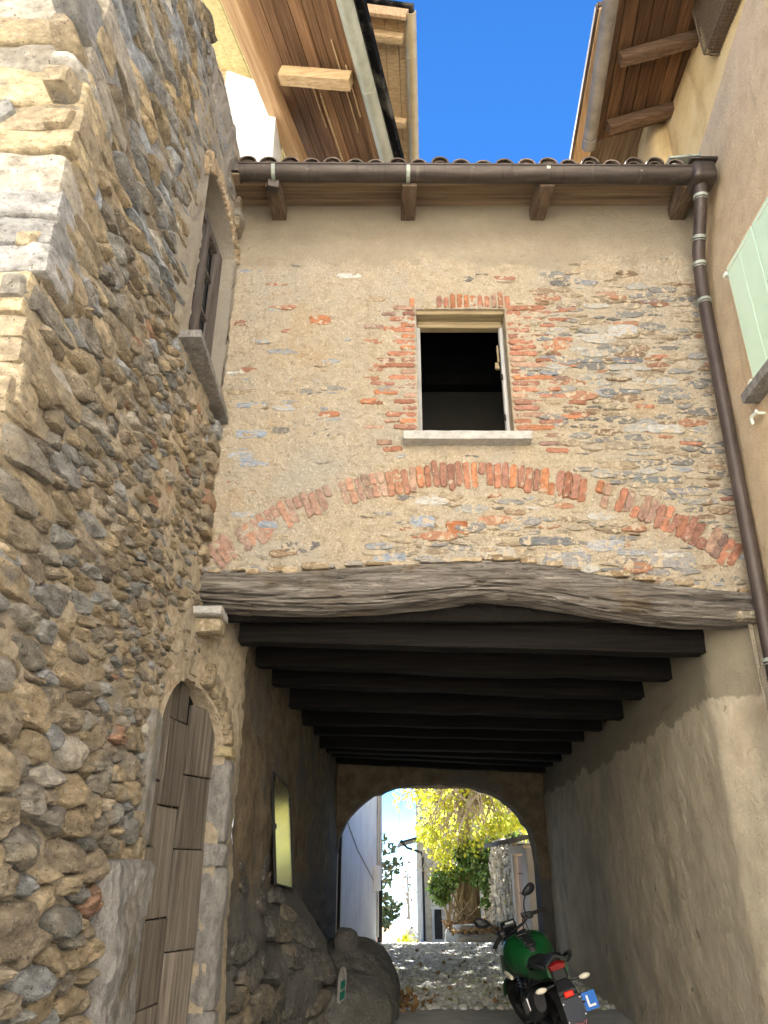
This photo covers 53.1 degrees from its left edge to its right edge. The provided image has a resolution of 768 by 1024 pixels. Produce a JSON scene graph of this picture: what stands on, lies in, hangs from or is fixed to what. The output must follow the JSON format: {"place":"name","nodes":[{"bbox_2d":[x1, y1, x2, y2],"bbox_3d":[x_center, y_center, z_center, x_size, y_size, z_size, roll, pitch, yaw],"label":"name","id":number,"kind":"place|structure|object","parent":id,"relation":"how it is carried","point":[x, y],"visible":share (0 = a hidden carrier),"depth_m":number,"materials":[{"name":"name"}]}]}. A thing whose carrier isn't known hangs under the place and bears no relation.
{"place":"outdoors","nodes":[
{"label":"outdoors","id":0,"kind":"place"},
{"bbox_2d":[427,953,511,1008],"bbox_3d":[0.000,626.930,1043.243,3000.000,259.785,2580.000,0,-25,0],"label":"ground","id":1,"kind":"structure","parent":0,"point":[485,1007],"depth_m":10.13,"materials":[{"name":"grey stone"}]},
{"bbox_2d":[0,0,248,1023],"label":"stone house","id":2,"kind":"structure","parent":1,"relation":"on","point":[122,688],"depth_m":4.42,"materials":[{"name":"stone"}]},
{"bbox_2d":[133,678,214,1023],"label":"door","id":3,"kind":"structure","parent":2,"relation":"in","point":[186,753],"depth_m":5.54,"materials":[{"name":"brown wood"}]},
{"bbox_2d":[188,208,221,357],"bbox_3d":[-1.672,-1.940,6.823,0.105,1.765,1.041,-1,-25,2],"label":"window","id":4,"kind":"structure","parent":2,"relation":"in","point":[208,272],"depth_m":7.13,"materials":[{"name":"brown wood"}]},
{"bbox_2d":[202,0,403,161],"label":"larch eaved house","id":5,"kind":"structure","parent":1,"relation":"on","point":[304,80],"depth_m":9.92,"materials":[{"name":"wood"}]},
{"bbox_2d":[366,0,418,162],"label":"plank eaved roof","id":6,"kind":"structure","parent":5,"relation":"on","point":[394,26],"depth_m":11.52,"materials":[{"name":"wood"}]},
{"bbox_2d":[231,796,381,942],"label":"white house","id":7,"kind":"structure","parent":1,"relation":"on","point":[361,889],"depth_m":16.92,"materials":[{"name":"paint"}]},
{"bbox_2d":[337,836,341,929],"bbox_3d":[-0.827,7.285,14.623,0.055,2.200,0.557,-1,-25,3],"label":"door leaf","id":8,"kind":"object","parent":7,"relation":"attached to","point":[339,887],"visible":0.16,"depth_m":14.44,"materials":[{"name":"black metal"}]},
{"bbox_2d":[382,832,403,931],"bbox_3d":[-0.040,10.666,21.860,1.221,2.988,1.313,0,-25,0],"label":"climbing plant","id":9,"kind":"object","parent":1,"relation":"on","point":[391,909],"visible":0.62,"depth_m":21.60,"materials":[{"name":"green plant"}]},
{"bbox_2d":[382,924,404,941],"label":"tiled house","id":10,"kind":"structure","parent":1,"relation":"on","point":[388,935],"depth_m":56.05,"materials":[{"name":"white paint"}]},
{"bbox_2d":[392,859,416,933],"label":"bare tree","id":11,"kind":"object","parent":1,"relation":"on","point":[407,894],"visible":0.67,"depth_m":49.31,"materials":[{"name":"white plant"}]},
{"bbox_2d":[394,919,417,941],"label":"gabled house","id":12,"kind":"structure","parent":1,"relation":"on","point":[409,926],"depth_m":41.85,"materials":[{"name":"white paint"}]},
{"bbox_2d":[395,929,416,941],"bbox_3d":[1.058,20.605,36.714,1.175,1.232,1.180,17,-30,-33],"label":"yellow shrub","id":13,"kind":"object","parent":1,"relation":"on","point":[405,937],"visible":0.29,"depth_m":36.78,"materials":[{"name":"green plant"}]},
{"bbox_2d":[391,789,528,920],"bbox_3d":[1.163,5.120,26.457,10.050,17.124,6.397,0,-25,0],"label":"yellow tree","id":14,"kind":"object","parent":1,"relation":"on","point":[470,804],"visible":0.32,"depth_m":23.34,"materials":[{"name":"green plant"}]},
{"bbox_2d":[397,789,529,941],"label":"stone cottage","id":15,"kind":"structure","parent":1,"relation":"on","point":[431,926],"depth_m":32.63,"materials":[{"name":"stone"},{"name":"wood"}]},
{"bbox_2d":[431,906,444,941],"bbox_3d":[2.249,17.020,31.779,0.600,1.300,0.275,0,-25,0],"label":"window","id":16,"kind":"structure","parent":15,"relation":"in","point":[437,930],"depth_m":31.80,"materials":[{"name":"white metal"}]},
{"bbox_2d":[193,155,767,1023],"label":"passage house","id":17,"kind":"structure","parent":1,"relation":"on","point":[483,519],"depth_m":7.30,"materials":[{"name":"stone"}]},
{"bbox_2d":[271,771,293,888],"bbox_3d":[-1.095,3.458,8.317,0.138,1.147,1.146,-1,-25,3],"label":"notice board","id":18,"kind":"object","parent":17,"relation":"attached to","point":[283,872],"visible":0.99,"depth_m":8.24,"materials":[{"name":"yellow metal"}]},
{"bbox_2d":[416,308,510,430],"bbox_3d":[0.745,-1.309,7.358,0.962,1.509,0.225,0,-25,0],"label":"window","id":19,"kind":"structure","parent":17,"relation":"in","point":[476,321],"depth_m":7.56,"materials":[{"name":"brown wood"}]},
{"bbox_2d":[481,838,529,942],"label":"garden wall","id":20,"kind":"structure","parent":1,"relation":"on","point":[501,908],"depth_m":19.26,"materials":[{"name":"stone"}]},
{"bbox_2d":[419,831,523,919],"bbox_3d":[3.001,10.550,22.214,3.624,2.343,2.022,-22,-33,39],"label":"ivy","id":21,"kind":"object","parent":20,"relation":"attached to","point":[441,889],"visible":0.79,"depth_m":22.53,"materials":[{"name":"green plant"}]},
{"bbox_2d":[484,834,538,931],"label":"garden gate","id":22,"kind":"structure","parent":1,"relation":"on","point":[522,867],"depth_m":15.27,"materials":[{"name":"paint"}]},
{"bbox_2d":[517,855,526,929],"bbox_3d":[2.916,7.986,15.687,0.068,1.800,1.550,0,-25,0],"label":"door","id":23,"kind":"structure","parent":22,"relation":"in","point":[520,869],"depth_m":16.25,"materials":[{"name":"paint"}]},
{"bbox_2d":[445,927,498,942],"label":"leafy bank","id":24,"kind":"structure","parent":0,"point":[461,937],"depth_m":19.24,"materials":[{"name":"grey stone"}]},
{"bbox_2d":[452,924,498,933],"bbox_3d":[2.313,10.824,19.773,1.103,0.404,0.704,10,-26,-20],"label":"stone bench","id":25,"kind":"object","parent":24,"relation":"on","point":[463,926],"visible":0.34,"depth_m":19.53,"materials":[{"name":"stone"}]},
{"bbox_2d":[382,0,602,936],"label":"sky","id":26,"kind":"structure","parent":0,"point":[498,79],"materials":[{"name":"blue"}]},
{"bbox_2d":[379,942,615,1009],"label":"cobbled alley","id":27,"kind":"structure","parent":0,"point":[430,956],"depth_m":12.49,"materials":[{"name":"stone"}]},
{"bbox_2d":[399,918,500,1011],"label":"leaf litter","id":28,"kind":"object","parent":27,"relation":"on","point":[447,923],"visible":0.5,"depth_m":13.59,"materials":[{"name":"brown plant"}]},
{"bbox_2d":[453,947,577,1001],"bbox_3d":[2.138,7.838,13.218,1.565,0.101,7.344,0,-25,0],"label":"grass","id":29,"kind":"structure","parent":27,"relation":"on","point":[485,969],"depth_m":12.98,"materials":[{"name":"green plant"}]},
{"bbox_2d":[394,1009,635,1023],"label":"passage floor","id":30,"kind":"structure","parent":0,"point":[495,1016],"depth_m":9.09,"materials":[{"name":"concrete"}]},
{"bbox_2d":[323,967,393,1023],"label":"boulder","id":31,"kind":"object","parent":30,"relation":"on","point":[367,1000],"visible":0.48,"depth_m":8.13,"materials":[{"name":"grey stone"}]},
{"bbox_2d":[337,967,346,1003],"bbox_3d":[-0.441,4.959,8.064,0.046,0.330,0.111,-19,-31,35],"label":"striped board","id":32,"kind":"object","parent":31,"relation":"on","point":[341,988],"visible":1,"depth_m":8.05,"materials":[{"name":"white plastic"}]},
{"bbox_2d":[327,936,399,1020],"bbox_3d":[-0.406,5.769,9.561,1.225,0.847,1.714,0,-25,0],"label":"boulder","id":33,"kind":"object","parent":30,"relation":"on","point":[369,956],"visible":0.32,"depth_m":9.21,"materials":[{"name":"grey stone"}]},
{"bbox_2d":[334,927,357,949],"bbox_3d":[-0.468,5.309,9.441,0.299,0.368,0.322,0,-25,0],"label":"stone","id":34,"kind":"object","parent":33,"relation":"on","point":[345,938],"visible":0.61,"depth_m":9.36,"materials":[{"name":"stone"}]},
{"bbox_2d":[474,882,599,1023],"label":"motorcycle","id":35,"kind":"object","parent":30,"relation":"on","point":[539,987],"visible":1,"depth_m":7.31,"materials":[{"name":"metal"}]},
{"bbox_2d":[582,0,767,163],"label":"yellow house","id":36,"kind":"structure","parent":0,"point":[658,69],"depth_m":9.92,"materials":[{"name":"paint"}]},
{"bbox_2d":[569,1,642,163],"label":"amber eaved roof","id":37,"kind":"structure","parent":36,"relation":"on","point":[622,148],"depth_m":11.77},
{"label":"plaza","id":38,"kind":"structure","parent":0,"visible":0},
{"bbox_2d":[666,0,767,592],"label":"plastered house","id":39,"kind":"structure","parent":38,"relation":"on","point":[735,139],"depth_m":6.64,"materials":[{"name":"beige paint"}]}
]}

